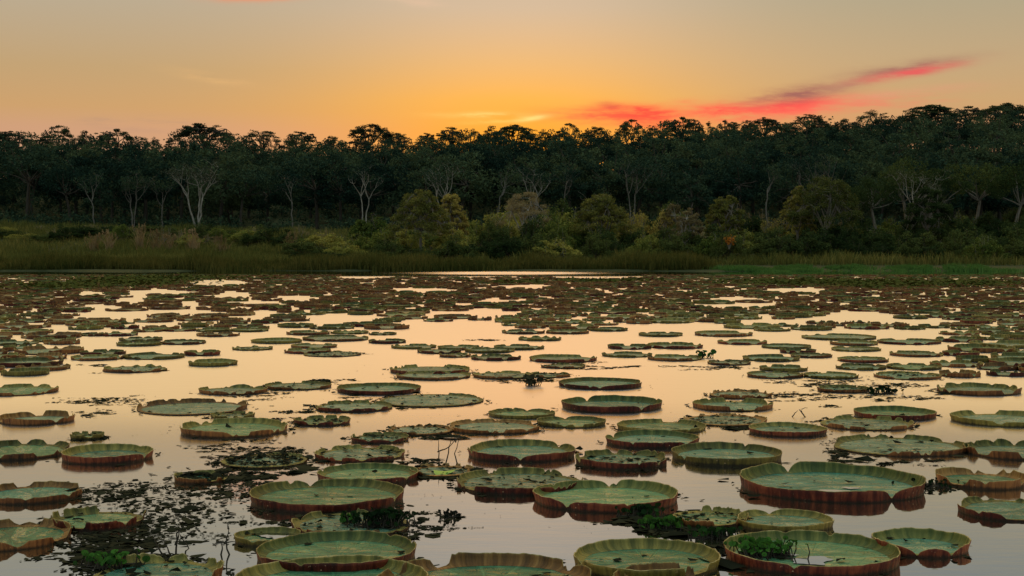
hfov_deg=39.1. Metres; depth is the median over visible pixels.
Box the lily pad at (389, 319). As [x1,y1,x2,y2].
[372,318,400,321]
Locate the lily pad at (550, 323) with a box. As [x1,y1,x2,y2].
[530,322,571,326]
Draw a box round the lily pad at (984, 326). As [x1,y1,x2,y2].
[975,325,1009,328]
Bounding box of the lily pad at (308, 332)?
[286,330,329,334]
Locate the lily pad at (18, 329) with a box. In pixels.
[10,326,38,330]
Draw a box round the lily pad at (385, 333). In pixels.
[369,332,396,334]
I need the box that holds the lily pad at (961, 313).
[942,311,983,315]
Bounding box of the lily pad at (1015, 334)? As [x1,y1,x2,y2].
[999,332,1023,337]
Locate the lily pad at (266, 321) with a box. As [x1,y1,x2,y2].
[251,319,278,323]
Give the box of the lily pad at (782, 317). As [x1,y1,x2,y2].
[771,316,794,318]
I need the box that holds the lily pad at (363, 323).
[343,321,390,326]
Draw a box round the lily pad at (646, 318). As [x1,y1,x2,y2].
[636,317,653,319]
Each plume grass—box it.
[84,232,101,250]
[97,228,118,251]
[128,222,150,248]
[146,228,165,251]
[163,234,179,249]
[184,228,213,250]
[210,235,236,251]
[281,230,298,249]
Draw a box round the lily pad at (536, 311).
[521,310,554,313]
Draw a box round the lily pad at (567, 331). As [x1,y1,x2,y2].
[546,329,588,333]
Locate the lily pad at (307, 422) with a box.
[293,415,350,426]
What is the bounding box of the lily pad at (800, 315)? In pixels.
[775,312,812,317]
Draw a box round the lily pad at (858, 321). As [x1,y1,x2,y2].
[845,320,869,323]
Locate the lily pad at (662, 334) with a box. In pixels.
[639,332,682,336]
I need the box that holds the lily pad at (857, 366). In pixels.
[835,363,886,370]
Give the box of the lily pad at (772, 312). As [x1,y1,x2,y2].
[768,311,796,314]
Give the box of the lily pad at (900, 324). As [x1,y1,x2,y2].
[870,322,909,326]
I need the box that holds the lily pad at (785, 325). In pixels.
[771,323,798,326]
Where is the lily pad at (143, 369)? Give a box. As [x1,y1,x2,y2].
[102,364,166,372]
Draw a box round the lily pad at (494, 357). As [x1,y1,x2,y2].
[471,353,520,360]
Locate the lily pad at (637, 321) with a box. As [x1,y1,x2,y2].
[626,319,652,323]
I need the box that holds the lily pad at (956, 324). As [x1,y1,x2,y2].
[940,322,984,326]
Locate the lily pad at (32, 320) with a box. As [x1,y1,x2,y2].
[9,319,47,322]
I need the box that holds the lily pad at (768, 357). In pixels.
[742,354,799,361]
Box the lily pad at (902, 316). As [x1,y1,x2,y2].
[893,314,927,318]
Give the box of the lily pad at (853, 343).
[830,340,877,345]
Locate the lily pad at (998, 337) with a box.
[971,334,1009,339]
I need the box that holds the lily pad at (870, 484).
[740,461,925,502]
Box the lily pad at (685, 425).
[617,418,705,432]
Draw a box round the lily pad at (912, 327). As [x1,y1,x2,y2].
[894,325,925,329]
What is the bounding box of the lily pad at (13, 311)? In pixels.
[0,310,23,313]
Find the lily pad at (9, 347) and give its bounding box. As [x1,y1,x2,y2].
[0,345,15,351]
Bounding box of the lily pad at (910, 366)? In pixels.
[886,363,941,370]
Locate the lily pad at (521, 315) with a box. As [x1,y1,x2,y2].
[511,314,533,317]
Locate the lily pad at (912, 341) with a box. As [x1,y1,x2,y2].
[877,338,941,344]
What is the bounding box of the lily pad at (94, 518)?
[51,505,145,531]
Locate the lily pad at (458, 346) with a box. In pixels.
[437,344,482,349]
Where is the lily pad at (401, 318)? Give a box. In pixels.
[384,317,404,319]
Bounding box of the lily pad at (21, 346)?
[12,344,42,348]
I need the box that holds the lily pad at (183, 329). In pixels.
[162,327,196,331]
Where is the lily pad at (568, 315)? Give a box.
[550,314,576,316]
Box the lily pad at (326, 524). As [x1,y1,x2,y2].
[291,508,409,534]
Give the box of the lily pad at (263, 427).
[180,417,287,438]
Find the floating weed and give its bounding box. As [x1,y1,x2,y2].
[0,267,1022,289]
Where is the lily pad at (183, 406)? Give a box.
[137,398,247,415]
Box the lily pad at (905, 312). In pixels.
[889,311,914,314]
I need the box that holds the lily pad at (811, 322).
[806,320,832,323]
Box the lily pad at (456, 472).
[409,463,473,476]
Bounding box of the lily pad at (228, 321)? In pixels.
[217,320,247,323]
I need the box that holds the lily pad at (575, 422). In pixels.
[537,416,605,428]
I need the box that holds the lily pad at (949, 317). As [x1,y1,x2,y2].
[942,315,983,319]
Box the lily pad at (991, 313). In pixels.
[985,311,1008,314]
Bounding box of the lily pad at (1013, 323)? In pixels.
[997,320,1023,325]
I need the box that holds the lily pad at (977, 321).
[960,319,992,323]
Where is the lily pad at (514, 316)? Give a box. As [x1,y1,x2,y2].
[495,315,528,319]
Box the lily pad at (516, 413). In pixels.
[488,408,554,418]
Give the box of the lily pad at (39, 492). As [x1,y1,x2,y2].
[0,481,81,504]
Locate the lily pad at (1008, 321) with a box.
[1005,319,1022,322]
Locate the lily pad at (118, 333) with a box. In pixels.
[97,331,137,335]
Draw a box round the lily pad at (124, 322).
[108,320,134,323]
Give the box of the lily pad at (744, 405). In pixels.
[692,397,772,411]
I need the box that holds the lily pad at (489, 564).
[377,552,590,575]
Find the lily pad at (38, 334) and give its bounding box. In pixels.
[21,331,81,338]
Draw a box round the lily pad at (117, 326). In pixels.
[111,324,138,328]
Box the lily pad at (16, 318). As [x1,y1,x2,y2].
[8,317,37,320]
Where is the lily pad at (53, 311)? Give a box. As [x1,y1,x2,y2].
[26,310,60,313]
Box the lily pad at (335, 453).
[314,444,404,462]
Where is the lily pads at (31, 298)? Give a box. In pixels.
[0,274,1023,313]
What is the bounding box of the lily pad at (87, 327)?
[68,324,103,329]
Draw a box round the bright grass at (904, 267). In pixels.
[705,262,1023,270]
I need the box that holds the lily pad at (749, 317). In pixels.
[724,315,761,319]
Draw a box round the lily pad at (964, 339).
[936,336,983,342]
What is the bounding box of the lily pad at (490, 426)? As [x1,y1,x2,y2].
[448,418,538,434]
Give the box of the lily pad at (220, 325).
[205,324,231,327]
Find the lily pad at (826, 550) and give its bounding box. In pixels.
[723,530,900,575]
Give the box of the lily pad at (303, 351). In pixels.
[284,347,330,353]
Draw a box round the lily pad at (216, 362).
[188,358,237,366]
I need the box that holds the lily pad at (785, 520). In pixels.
[737,509,834,532]
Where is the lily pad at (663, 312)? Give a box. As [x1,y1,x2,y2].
[649,310,684,314]
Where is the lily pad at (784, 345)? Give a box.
[762,343,810,348]
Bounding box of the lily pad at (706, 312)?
[689,310,714,313]
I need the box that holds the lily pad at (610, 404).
[561,395,661,413]
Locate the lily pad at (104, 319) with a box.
[75,317,125,322]
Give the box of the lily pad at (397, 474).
[317,462,418,483]
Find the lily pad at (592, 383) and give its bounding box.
[559,377,641,389]
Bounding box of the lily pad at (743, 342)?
[717,339,766,344]
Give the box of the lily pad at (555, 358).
[529,354,596,362]
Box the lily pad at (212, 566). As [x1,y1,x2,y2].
[93,553,224,575]
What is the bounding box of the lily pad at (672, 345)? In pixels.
[648,342,702,348]
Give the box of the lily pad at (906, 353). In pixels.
[889,350,942,356]
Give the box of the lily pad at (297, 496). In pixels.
[249,478,403,513]
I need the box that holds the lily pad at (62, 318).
[47,317,88,321]
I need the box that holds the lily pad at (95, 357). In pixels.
[71,354,122,360]
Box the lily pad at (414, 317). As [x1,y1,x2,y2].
[392,315,427,318]
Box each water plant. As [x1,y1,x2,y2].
[73,548,149,570]
[339,513,360,522]
[342,506,417,529]
[438,508,460,518]
[523,374,543,386]
[615,502,664,516]
[637,514,688,530]
[687,524,742,540]
[696,349,716,358]
[724,535,809,559]
[861,385,903,394]
[891,477,965,488]
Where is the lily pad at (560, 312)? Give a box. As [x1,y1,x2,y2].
[549,311,571,314]
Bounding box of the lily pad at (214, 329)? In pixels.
[196,327,232,331]
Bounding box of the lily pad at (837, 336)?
[801,333,875,340]
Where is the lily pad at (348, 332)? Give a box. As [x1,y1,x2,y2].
[330,330,368,333]
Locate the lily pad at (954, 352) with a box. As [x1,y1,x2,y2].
[942,350,979,355]
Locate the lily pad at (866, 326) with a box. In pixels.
[844,323,889,329]
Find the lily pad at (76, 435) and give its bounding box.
[70,431,103,439]
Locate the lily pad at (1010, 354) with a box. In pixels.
[990,352,1023,359]
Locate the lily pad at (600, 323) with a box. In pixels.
[583,321,618,325]
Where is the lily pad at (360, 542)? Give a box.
[256,530,416,571]
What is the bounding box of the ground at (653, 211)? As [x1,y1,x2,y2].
[0,151,1023,270]
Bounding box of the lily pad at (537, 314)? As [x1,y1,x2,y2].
[517,312,550,316]
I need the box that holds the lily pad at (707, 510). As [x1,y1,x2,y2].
[672,505,748,527]
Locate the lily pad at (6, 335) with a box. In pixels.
[0,333,12,336]
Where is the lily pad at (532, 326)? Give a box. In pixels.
[514,323,545,328]
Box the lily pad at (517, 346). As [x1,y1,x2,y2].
[494,344,543,349]
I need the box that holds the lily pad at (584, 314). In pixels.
[574,312,600,316]
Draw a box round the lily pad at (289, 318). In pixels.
[263,316,309,321]
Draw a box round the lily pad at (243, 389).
[198,384,267,395]
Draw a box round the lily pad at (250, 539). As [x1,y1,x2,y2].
[234,526,300,546]
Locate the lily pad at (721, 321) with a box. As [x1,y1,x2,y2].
[714,319,740,323]
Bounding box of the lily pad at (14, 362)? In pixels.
[0,357,63,367]
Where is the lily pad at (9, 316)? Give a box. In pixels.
[0,315,25,317]
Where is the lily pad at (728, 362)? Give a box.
[707,359,750,365]
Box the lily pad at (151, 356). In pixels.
[123,352,184,359]
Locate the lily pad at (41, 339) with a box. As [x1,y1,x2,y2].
[33,337,75,341]
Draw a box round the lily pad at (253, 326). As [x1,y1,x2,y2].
[236,325,269,327]
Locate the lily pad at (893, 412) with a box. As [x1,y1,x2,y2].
[853,405,936,420]
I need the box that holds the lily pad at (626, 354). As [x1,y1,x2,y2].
[602,351,651,357]
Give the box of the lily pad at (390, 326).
[364,323,409,329]
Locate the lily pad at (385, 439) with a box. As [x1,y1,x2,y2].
[351,432,408,443]
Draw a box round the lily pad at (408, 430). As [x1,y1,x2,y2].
[388,424,452,435]
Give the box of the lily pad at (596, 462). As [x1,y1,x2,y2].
[575,449,666,469]
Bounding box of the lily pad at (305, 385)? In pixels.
[264,381,331,390]
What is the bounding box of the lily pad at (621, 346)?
[607,343,651,349]
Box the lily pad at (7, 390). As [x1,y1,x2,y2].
[0,384,58,396]
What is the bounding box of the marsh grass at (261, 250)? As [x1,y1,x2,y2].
[0,219,1023,265]
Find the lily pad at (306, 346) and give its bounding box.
[291,343,336,348]
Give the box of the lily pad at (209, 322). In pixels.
[178,321,213,324]
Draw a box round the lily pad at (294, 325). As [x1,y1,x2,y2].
[277,323,316,327]
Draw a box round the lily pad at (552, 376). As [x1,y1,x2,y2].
[529,371,569,377]
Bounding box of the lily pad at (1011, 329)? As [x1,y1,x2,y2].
[996,326,1023,330]
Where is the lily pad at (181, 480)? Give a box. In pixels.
[174,470,227,484]
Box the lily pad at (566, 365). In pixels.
[541,363,584,368]
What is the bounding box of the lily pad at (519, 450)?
[468,439,575,462]
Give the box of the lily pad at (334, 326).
[309,323,354,329]
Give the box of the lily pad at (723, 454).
[671,441,781,466]
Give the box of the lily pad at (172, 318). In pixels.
[156,316,185,319]
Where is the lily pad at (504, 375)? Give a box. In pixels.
[473,370,531,379]
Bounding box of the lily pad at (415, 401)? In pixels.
[380,393,483,407]
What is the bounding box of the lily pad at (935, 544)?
[871,527,971,558]
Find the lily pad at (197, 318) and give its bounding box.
[176,316,220,320]
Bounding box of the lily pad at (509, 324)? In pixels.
[501,322,527,325]
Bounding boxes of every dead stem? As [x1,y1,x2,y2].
[154,525,185,553]
[180,531,191,553]
[216,524,234,554]
[437,433,460,462]
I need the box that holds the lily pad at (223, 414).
[210,411,254,418]
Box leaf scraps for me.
[23,339,969,575]
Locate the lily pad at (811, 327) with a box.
[790,325,831,330]
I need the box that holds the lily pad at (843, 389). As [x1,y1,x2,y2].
[817,384,869,392]
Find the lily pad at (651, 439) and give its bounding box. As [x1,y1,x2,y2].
[605,429,699,448]
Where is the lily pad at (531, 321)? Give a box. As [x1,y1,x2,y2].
[518,320,542,323]
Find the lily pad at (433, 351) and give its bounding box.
[417,348,461,353]
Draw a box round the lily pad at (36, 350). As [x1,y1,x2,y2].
[14,345,83,354]
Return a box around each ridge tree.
[0,131,32,148]
[0,134,17,149]
[31,137,51,151]
[38,125,75,145]
[61,136,92,150]
[79,130,94,147]
[91,128,137,147]
[96,133,121,148]
[133,137,150,147]
[143,138,163,150]
[162,135,186,152]
[172,123,238,145]
[194,137,214,148]
[215,132,241,149]
[234,139,256,152]
[242,129,281,148]
[259,136,282,157]
[283,131,321,151]
[287,137,308,152]
[318,136,339,150]
[323,136,344,149]
[347,123,393,145]
[350,137,372,153]
[383,131,409,143]
[386,135,412,149]
[418,133,437,145]
[435,127,467,145]
[456,130,482,147]
[473,130,496,142]
[498,125,540,141]
[517,131,537,143]
[529,129,552,143]
[543,131,567,147]
[560,123,581,138]
[582,127,605,142]
[583,126,601,145]
[614,122,639,143]
[620,119,647,138]
[644,120,676,136]
[644,125,659,138]
[663,117,700,134]
[682,119,705,134]
[702,121,714,136]
[713,120,734,132]
[723,122,744,131]
[738,122,761,133]
[746,117,781,134]
[768,123,788,133]
[792,114,829,132]
[808,119,829,129]
[832,118,860,150]
[851,109,898,123]
[869,119,890,129]
[896,104,960,121]
[906,112,933,121]
[927,106,957,122]
[952,106,988,143]
[969,109,995,121]
[973,102,1023,121]
[994,107,1023,122]
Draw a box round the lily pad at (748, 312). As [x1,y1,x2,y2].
[735,310,771,313]
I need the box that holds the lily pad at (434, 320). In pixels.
[423,318,452,321]
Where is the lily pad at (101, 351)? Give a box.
[80,349,125,354]
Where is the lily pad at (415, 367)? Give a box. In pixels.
[390,364,469,373]
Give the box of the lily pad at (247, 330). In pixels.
[231,328,268,331]
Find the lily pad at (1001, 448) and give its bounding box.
[963,438,1023,460]
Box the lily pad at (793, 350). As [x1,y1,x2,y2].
[780,348,815,353]
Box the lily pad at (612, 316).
[587,314,635,319]
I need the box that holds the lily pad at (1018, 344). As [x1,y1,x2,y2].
[969,340,1023,348]
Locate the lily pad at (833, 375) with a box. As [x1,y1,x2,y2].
[804,371,858,379]
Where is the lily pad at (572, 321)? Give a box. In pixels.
[543,319,586,323]
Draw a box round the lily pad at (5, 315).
[1,314,18,316]
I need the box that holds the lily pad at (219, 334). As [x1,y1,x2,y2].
[196,332,239,336]
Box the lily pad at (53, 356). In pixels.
[19,352,66,359]
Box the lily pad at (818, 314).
[798,312,825,315]
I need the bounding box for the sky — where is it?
[0,0,1023,176]
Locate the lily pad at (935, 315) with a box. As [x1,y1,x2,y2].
[913,313,960,317]
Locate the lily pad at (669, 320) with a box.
[645,318,694,323]
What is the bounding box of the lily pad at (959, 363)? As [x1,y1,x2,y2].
[930,360,983,367]
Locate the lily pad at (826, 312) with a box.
[799,311,830,314]
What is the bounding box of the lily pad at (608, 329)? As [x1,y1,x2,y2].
[589,327,627,331]
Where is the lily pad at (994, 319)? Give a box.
[971,318,996,321]
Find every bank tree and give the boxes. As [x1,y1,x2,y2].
[825,197,878,218]
[846,176,903,228]
[876,155,939,217]
[912,167,972,240]
[942,162,1018,223]
[981,160,1023,225]
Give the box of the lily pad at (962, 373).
[939,369,980,377]
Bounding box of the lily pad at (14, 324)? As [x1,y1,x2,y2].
[0,322,51,328]
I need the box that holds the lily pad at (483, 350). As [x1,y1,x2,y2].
[465,347,514,353]
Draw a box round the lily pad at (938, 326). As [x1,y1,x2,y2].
[918,324,950,327]
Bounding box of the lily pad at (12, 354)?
[0,352,21,357]
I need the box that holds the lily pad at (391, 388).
[337,382,420,395]
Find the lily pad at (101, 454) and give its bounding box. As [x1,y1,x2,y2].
[61,443,153,464]
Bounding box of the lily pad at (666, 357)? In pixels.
[647,354,701,361]
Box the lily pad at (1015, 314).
[1004,312,1023,316]
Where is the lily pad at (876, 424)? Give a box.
[820,415,913,430]
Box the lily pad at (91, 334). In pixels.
[82,332,107,335]
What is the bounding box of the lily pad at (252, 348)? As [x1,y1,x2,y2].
[232,345,272,350]
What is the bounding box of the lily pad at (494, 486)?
[457,467,582,494]
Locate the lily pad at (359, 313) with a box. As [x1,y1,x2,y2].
[347,311,373,314]
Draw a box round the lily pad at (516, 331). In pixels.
[502,329,544,333]
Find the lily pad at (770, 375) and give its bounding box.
[747,371,803,378]
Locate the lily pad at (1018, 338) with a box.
[1008,337,1023,339]
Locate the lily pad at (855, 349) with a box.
[831,346,880,351]
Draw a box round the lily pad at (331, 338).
[302,335,368,341]
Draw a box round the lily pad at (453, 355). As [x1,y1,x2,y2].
[439,352,470,357]
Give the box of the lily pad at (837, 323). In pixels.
[819,321,845,325]
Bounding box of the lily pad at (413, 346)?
[391,343,436,348]
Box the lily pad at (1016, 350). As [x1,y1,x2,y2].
[1012,348,1023,351]
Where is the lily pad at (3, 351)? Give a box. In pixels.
[0,349,7,353]
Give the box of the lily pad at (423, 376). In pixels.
[396,370,470,380]
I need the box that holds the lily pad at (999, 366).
[976,362,1020,370]
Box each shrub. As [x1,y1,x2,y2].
[1,226,17,231]
[2,230,32,235]
[3,234,36,239]
[25,233,60,242]
[47,223,70,239]
[63,225,103,235]
[67,226,85,238]
[85,225,114,235]
[107,223,134,240]
[132,225,166,231]
[146,225,173,242]
[159,226,183,236]
[174,232,204,244]
[187,221,208,241]
[196,234,217,242]
[197,223,218,239]
[205,226,230,238]
[228,226,265,244]
[239,224,275,245]
[270,232,294,245]
[270,237,305,245]
[275,251,307,257]
[278,239,328,253]
[291,224,309,236]
[303,232,345,247]
[312,251,348,258]
[315,227,337,237]
[321,245,344,253]
[335,241,367,254]
[345,231,373,250]
[347,218,375,238]
[348,213,395,241]
[359,227,399,250]
[370,239,410,253]
[371,239,407,256]
[390,229,428,252]
[395,228,416,234]
[404,229,431,245]
[411,229,444,252]
[430,235,479,258]
[431,225,470,255]
[439,230,481,254]
[447,209,479,241]
[462,238,506,255]
[464,221,492,245]
[474,209,516,241]
[476,219,510,258]
[483,204,528,234]
[483,211,519,241]
[487,235,534,259]
[510,230,564,256]
[511,214,549,248]
[531,237,582,257]
[532,204,562,222]
[536,215,576,256]
[539,197,580,224]
[542,209,570,244]
[557,206,587,239]
[571,227,596,257]
[575,232,612,259]
[583,212,599,230]
[584,225,624,256]
[590,239,626,256]
[594,214,630,242]
[613,209,649,239]
[617,227,646,252]
[627,232,664,254]
[628,213,654,237]
[644,200,686,235]
[647,208,676,241]
[652,223,681,248]
[655,231,695,253]
[674,210,700,238]
[680,224,709,256]
[691,223,728,253]
[694,232,725,256]
[707,223,746,247]
[709,230,746,260]
[723,208,768,248]
[725,235,735,248]
[728,228,758,254]
[744,235,795,255]
[747,218,781,235]
[747,226,795,248]
[754,209,780,231]
[757,233,806,257]
[769,209,792,230]
[785,223,817,238]
[791,227,828,257]
[792,212,845,241]
[797,230,839,256]
[805,227,838,251]
[827,228,864,253]
[832,218,872,235]
[837,235,872,256]
[839,217,874,240]
[850,224,897,247]
[857,241,895,258]
[861,228,895,250]
[877,217,903,238]
[887,231,921,258]
[890,215,926,242]
[895,228,936,252]
[909,244,948,263]
[917,232,944,252]
[926,216,960,242]
[938,229,966,259]
[940,208,977,227]
[940,227,996,256]
[947,216,985,240]
[962,234,1009,259]
[970,210,1004,236]
[978,232,1008,254]
[982,218,1005,239]
[996,215,1023,241]
[1001,225,1023,252]
[1002,206,1023,234]
[1002,237,1023,259]
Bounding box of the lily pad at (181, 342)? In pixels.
[160,339,205,344]
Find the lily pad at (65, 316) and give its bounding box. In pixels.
[31,314,73,318]
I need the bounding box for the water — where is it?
[0,271,1023,575]
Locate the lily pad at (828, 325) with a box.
[807,323,835,327]
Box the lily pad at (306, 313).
[290,311,325,314]
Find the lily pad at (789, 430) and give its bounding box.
[749,422,827,437]
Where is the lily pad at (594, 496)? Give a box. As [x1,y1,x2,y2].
[533,479,677,512]
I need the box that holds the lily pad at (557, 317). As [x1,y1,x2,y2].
[531,315,571,319]
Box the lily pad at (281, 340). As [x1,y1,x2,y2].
[251,337,301,343]
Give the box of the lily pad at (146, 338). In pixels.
[119,336,162,341]
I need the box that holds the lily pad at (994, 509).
[957,496,1023,521]
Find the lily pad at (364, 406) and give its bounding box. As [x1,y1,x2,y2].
[315,400,392,412]
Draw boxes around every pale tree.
[68,169,108,223]
[118,168,157,226]
[146,179,179,226]
[161,156,225,225]
[275,170,305,225]
[347,162,391,223]
[416,158,466,223]
[491,161,524,212]
[513,163,557,218]
[558,165,583,211]
[613,157,659,224]
[614,145,630,205]
[760,162,784,221]
[787,154,840,210]
[810,151,843,211]
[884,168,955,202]
[920,182,945,201]
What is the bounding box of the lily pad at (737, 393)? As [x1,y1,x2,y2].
[709,388,772,398]
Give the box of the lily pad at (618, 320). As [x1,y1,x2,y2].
[613,318,634,322]
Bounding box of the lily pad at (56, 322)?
[44,320,76,324]
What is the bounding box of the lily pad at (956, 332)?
[938,330,979,335]
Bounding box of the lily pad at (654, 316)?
[633,314,668,317]
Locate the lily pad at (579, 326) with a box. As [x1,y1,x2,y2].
[549,323,598,329]
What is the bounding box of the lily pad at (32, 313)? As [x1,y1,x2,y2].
[18,312,51,315]
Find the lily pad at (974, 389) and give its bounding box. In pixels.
[937,382,1021,395]
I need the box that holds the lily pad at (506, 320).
[495,317,529,322]
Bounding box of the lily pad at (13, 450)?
[0,439,69,460]
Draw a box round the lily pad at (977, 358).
[956,355,996,362]
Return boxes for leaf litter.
[65,323,957,575]
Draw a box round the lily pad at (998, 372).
[986,369,1023,376]
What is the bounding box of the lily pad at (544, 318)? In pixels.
[532,317,555,320]
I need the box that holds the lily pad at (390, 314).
[376,312,425,316]
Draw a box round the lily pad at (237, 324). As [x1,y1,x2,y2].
[225,322,262,326]
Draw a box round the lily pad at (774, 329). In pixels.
[754,327,790,331]
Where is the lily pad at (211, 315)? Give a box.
[192,313,228,317]
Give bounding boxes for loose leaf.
[433,470,454,474]
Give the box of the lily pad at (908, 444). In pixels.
[834,434,968,456]
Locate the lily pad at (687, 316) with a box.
[663,315,705,318]
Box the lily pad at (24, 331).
[0,328,53,334]
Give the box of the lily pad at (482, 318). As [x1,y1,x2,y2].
[468,316,491,320]
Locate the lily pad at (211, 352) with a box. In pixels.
[184,349,220,355]
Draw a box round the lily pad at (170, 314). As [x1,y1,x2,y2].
[146,312,189,317]
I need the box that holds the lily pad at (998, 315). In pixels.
[972,314,1011,317]
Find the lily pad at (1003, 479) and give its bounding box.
[935,467,1023,489]
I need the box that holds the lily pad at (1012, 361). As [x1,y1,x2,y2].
[989,357,1023,366]
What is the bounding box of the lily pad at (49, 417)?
[0,410,74,425]
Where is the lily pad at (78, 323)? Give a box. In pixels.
[65,321,108,325]
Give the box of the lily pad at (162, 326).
[142,325,179,329]
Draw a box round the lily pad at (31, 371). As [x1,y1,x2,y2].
[0,367,49,375]
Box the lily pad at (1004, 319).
[985,316,1023,320]
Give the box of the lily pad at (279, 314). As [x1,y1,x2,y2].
[270,313,301,316]
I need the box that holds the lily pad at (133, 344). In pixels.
[116,340,162,346]
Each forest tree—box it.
[0,131,66,188]
[0,136,25,154]
[0,140,68,220]
[0,146,72,215]
[0,155,62,210]
[4,131,35,185]
[21,142,60,155]
[31,138,58,166]
[31,149,116,219]
[35,136,74,169]
[35,157,101,222]
[36,156,74,212]
[55,141,83,157]
[59,157,98,215]
[60,144,111,169]
[62,137,92,151]
[62,146,104,166]
[69,163,129,222]
[73,143,106,155]
[76,158,118,194]
[78,172,141,224]
[81,135,124,161]
[86,136,149,221]
[91,146,142,173]
[97,144,146,162]
[99,141,186,224]
[114,147,174,202]
[115,161,145,216]
[121,136,163,162]
[132,142,198,219]
[142,151,218,219]
[161,131,199,161]
[163,146,197,165]
[174,140,220,208]
[175,143,244,217]
[180,134,216,152]
[181,148,261,223]
[189,134,256,172]
[197,133,225,154]
[202,176,259,224]
[204,156,262,221]
[204,159,280,226]
[214,162,277,218]
[216,138,254,160]
[225,135,272,167]
[229,152,274,183]
[236,143,281,176]
[237,170,300,226]
[262,144,295,191]
[262,148,281,162]
[264,147,309,184]
[265,141,357,228]
[266,159,302,214]
[269,145,309,166]
[282,151,329,201]
[282,159,336,217]
[283,135,316,152]
[287,136,322,157]
[287,176,341,211]
[302,147,339,163]
[303,140,360,171]
[304,153,377,225]
[312,146,365,180]
[329,163,385,220]
[330,156,379,206]
[334,160,383,195]
[336,134,372,165]
[336,140,360,154]
[345,158,410,217]
[350,139,390,164]
[359,140,391,161]
[361,141,402,168]
[365,163,418,213]
[371,139,405,161]
[376,148,430,207]
[382,138,424,163]
[382,150,420,173]
[386,144,439,179]
[390,161,448,217]
[397,137,435,161]
[412,138,445,157]
[415,136,450,162]
[416,147,474,188]
[420,148,507,209]
[421,136,449,154]
[421,144,461,161]
[423,145,507,220]
[427,162,487,216]
[435,134,465,153]
[446,135,490,168]
[447,131,483,150]
[451,139,483,167]
[461,126,508,152]
[461,136,527,208]
[466,131,508,145]
[470,136,518,172]
[476,142,544,207]
[477,131,519,163]
[478,138,519,166]
[494,156,574,207]
[499,136,531,164]
[503,142,528,152]
[508,149,556,174]
[512,138,538,154]
[515,146,558,175]
[522,129,554,154]
[525,131,570,163]
[527,131,599,177]
[537,140,609,206]
[538,165,594,205]
[546,139,584,163]
[550,165,597,207]
[552,127,586,145]
[554,137,590,151]
[556,158,600,210]
[558,137,605,164]
[570,144,644,215]
[573,147,605,180]
[578,132,621,165]
[579,133,613,154]
[590,134,628,147]
[591,156,623,178]
[593,165,637,204]
[598,129,635,161]
[602,144,656,175]
[604,148,635,172]
[605,155,679,216]
[618,135,669,165]
[621,150,668,210]
[627,134,655,149]
[629,141,656,153]
[630,120,701,168]
[630,137,700,208]
[634,130,661,148]
[643,130,682,151]
[651,131,686,164]
[659,123,705,151]
[659,172,716,214]
[662,152,732,216]
[666,142,724,212]
[674,129,707,147]
[674,140,719,172]
[687,128,732,151]
[689,133,755,182]
[700,157,778,208]
[704,133,727,144]
[705,131,755,157]
[710,132,799,216]
[722,120,763,154]
[733,129,782,161]
[737,165,778,203]
[740,129,772,146]
[748,146,806,209]
[751,147,796,201]
[753,147,831,212]
[754,124,794,145]
[761,126,810,157]
[768,119,828,162]
[768,122,803,134]
[769,138,857,194]
[779,132,830,168]
[785,145,858,216]
[790,130,827,145]
[793,127,831,139]
[806,128,847,154]
[809,121,843,133]
[826,128,865,154]
[827,129,886,161]
[831,157,885,202]
[836,128,875,143]
[837,139,889,174]
[838,124,875,140]
[850,124,894,159]
[850,158,887,215]
[855,165,911,222]
[859,134,948,215]
[866,119,910,147]
[875,115,920,138]
[886,144,938,212]
[892,151,967,217]
[897,117,956,164]
[912,112,953,153]
[915,145,983,217]
[920,112,955,128]
[932,116,973,152]
[936,111,972,138]
[938,148,973,198]
[944,141,999,215]
[945,138,988,163]
[951,163,1016,215]
[953,128,1023,211]
[956,112,992,136]
[963,115,1007,142]
[965,106,1023,153]
[969,142,1021,174]
[973,172,1023,221]
[975,138,1023,165]
[977,119,1023,149]
[986,130,1023,158]
[990,111,1023,133]
[992,106,1023,133]
[1000,157,1023,199]
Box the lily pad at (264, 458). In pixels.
[220,452,306,468]
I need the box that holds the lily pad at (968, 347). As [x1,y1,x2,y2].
[947,343,1014,352]
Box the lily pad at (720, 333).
[695,330,752,336]
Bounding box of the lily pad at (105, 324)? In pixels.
[92,322,120,326]
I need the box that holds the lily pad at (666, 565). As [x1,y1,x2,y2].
[613,562,716,575]
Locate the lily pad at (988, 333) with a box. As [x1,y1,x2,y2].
[981,331,1009,334]
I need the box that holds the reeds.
[0,248,719,270]
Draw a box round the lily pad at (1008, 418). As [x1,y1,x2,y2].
[949,410,1023,427]
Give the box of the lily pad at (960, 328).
[950,326,976,329]
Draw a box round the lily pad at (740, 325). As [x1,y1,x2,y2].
[723,322,779,328]
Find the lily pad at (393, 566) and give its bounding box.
[235,555,427,575]
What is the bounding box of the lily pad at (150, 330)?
[133,328,163,331]
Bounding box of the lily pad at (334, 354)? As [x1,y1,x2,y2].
[304,350,360,356]
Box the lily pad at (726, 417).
[683,413,766,426]
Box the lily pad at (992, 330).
[968,328,1009,332]
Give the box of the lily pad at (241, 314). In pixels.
[219,312,254,315]
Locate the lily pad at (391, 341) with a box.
[368,338,405,343]
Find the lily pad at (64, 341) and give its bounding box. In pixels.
[43,338,79,344]
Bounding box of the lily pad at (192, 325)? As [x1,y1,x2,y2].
[181,322,208,327]
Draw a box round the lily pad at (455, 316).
[434,314,477,318]
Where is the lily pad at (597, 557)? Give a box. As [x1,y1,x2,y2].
[573,538,720,575]
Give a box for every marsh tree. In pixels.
[384,189,452,250]
[436,193,470,236]
[495,186,552,233]
[569,190,635,237]
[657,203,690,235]
[670,207,704,254]
[703,195,747,236]
[779,185,815,238]
[785,174,868,237]
[898,186,956,236]
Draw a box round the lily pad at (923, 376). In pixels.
[873,371,941,379]

